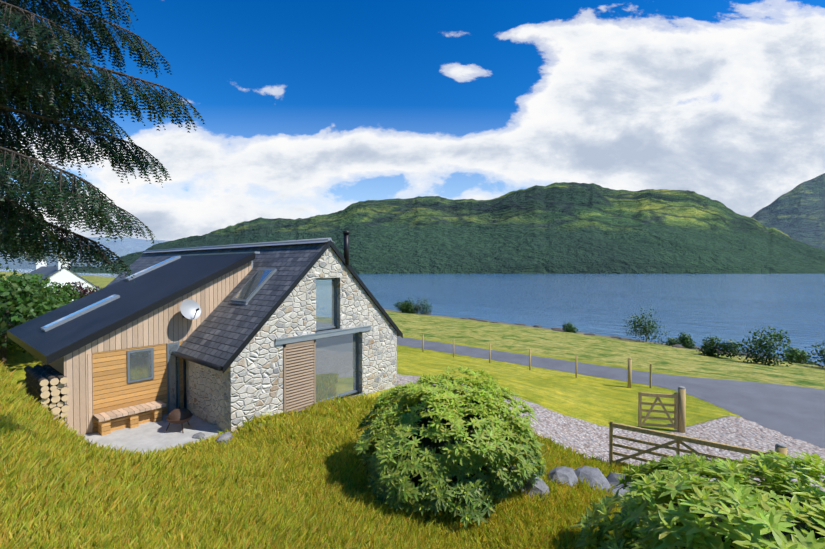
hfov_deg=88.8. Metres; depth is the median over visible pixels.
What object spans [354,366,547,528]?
bush
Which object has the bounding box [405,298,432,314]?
shore tree
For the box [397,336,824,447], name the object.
road
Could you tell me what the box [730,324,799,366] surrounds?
shore tree
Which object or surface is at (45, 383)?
log stack
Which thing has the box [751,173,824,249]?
hill
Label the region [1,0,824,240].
sky
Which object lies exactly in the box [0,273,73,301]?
bush
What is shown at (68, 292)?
bush
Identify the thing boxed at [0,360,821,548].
grass
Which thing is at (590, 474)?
rocks
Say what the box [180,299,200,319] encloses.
satellite dish
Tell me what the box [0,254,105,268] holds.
hill
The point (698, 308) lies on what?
water
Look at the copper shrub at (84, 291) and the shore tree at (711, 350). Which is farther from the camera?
the shore tree at (711, 350)
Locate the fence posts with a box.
[422,335,651,387]
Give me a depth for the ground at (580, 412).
20.14 m
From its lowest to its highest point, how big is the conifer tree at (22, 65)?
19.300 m
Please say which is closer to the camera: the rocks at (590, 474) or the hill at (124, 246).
the rocks at (590, 474)
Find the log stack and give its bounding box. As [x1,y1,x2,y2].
[24,364,69,425]
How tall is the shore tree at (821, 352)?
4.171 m
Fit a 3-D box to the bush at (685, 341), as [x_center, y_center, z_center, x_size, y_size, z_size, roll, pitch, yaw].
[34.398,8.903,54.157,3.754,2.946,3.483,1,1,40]
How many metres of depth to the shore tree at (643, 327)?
56.72 m
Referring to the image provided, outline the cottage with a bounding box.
[29,253,99,300]
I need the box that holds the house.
[7,231,402,435]
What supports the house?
on the ground at (580, 412)
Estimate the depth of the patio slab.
10.23 m
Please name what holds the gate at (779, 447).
on the ground at (580, 412)
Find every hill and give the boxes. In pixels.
[0,237,167,260]
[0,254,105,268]
[70,182,824,273]
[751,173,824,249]
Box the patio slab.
[84,414,223,453]
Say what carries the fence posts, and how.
on the ground at (580, 412)
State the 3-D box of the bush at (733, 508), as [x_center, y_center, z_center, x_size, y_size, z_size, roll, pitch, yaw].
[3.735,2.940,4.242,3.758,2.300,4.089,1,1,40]
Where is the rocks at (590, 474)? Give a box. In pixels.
[509,465,631,500]
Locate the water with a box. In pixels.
[0,269,824,364]
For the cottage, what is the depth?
45.09 m
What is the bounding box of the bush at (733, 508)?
[567,448,824,548]
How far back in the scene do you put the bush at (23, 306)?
17.50 m
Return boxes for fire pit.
[166,406,192,432]
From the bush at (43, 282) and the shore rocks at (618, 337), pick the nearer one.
the bush at (43, 282)
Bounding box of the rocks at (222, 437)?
[192,423,263,445]
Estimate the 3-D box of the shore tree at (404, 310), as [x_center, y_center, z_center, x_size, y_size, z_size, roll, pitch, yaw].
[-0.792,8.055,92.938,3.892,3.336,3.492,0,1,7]
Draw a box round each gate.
[609,422,786,490]
[638,386,685,432]
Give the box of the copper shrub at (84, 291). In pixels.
[65,281,102,298]
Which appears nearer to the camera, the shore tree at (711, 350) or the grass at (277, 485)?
the grass at (277, 485)
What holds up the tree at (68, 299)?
on the ground at (580, 412)
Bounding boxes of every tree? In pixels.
[0,0,204,282]
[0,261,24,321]
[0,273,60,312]
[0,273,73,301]
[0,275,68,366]
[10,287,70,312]
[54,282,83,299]
[54,295,84,304]
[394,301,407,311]
[400,303,416,313]
[401,301,419,312]
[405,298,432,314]
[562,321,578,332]
[622,308,670,343]
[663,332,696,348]
[696,336,745,358]
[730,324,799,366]
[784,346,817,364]
[805,340,824,367]
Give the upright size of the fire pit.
0.588 m
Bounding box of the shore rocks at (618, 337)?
[422,312,760,357]
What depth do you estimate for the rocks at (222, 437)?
9.97 m
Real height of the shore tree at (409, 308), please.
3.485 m
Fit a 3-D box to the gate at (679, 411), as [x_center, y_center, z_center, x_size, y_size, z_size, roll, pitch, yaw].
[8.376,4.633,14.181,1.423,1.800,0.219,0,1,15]
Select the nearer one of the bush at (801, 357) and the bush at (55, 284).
the bush at (55, 284)
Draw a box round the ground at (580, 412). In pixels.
[0,271,824,523]

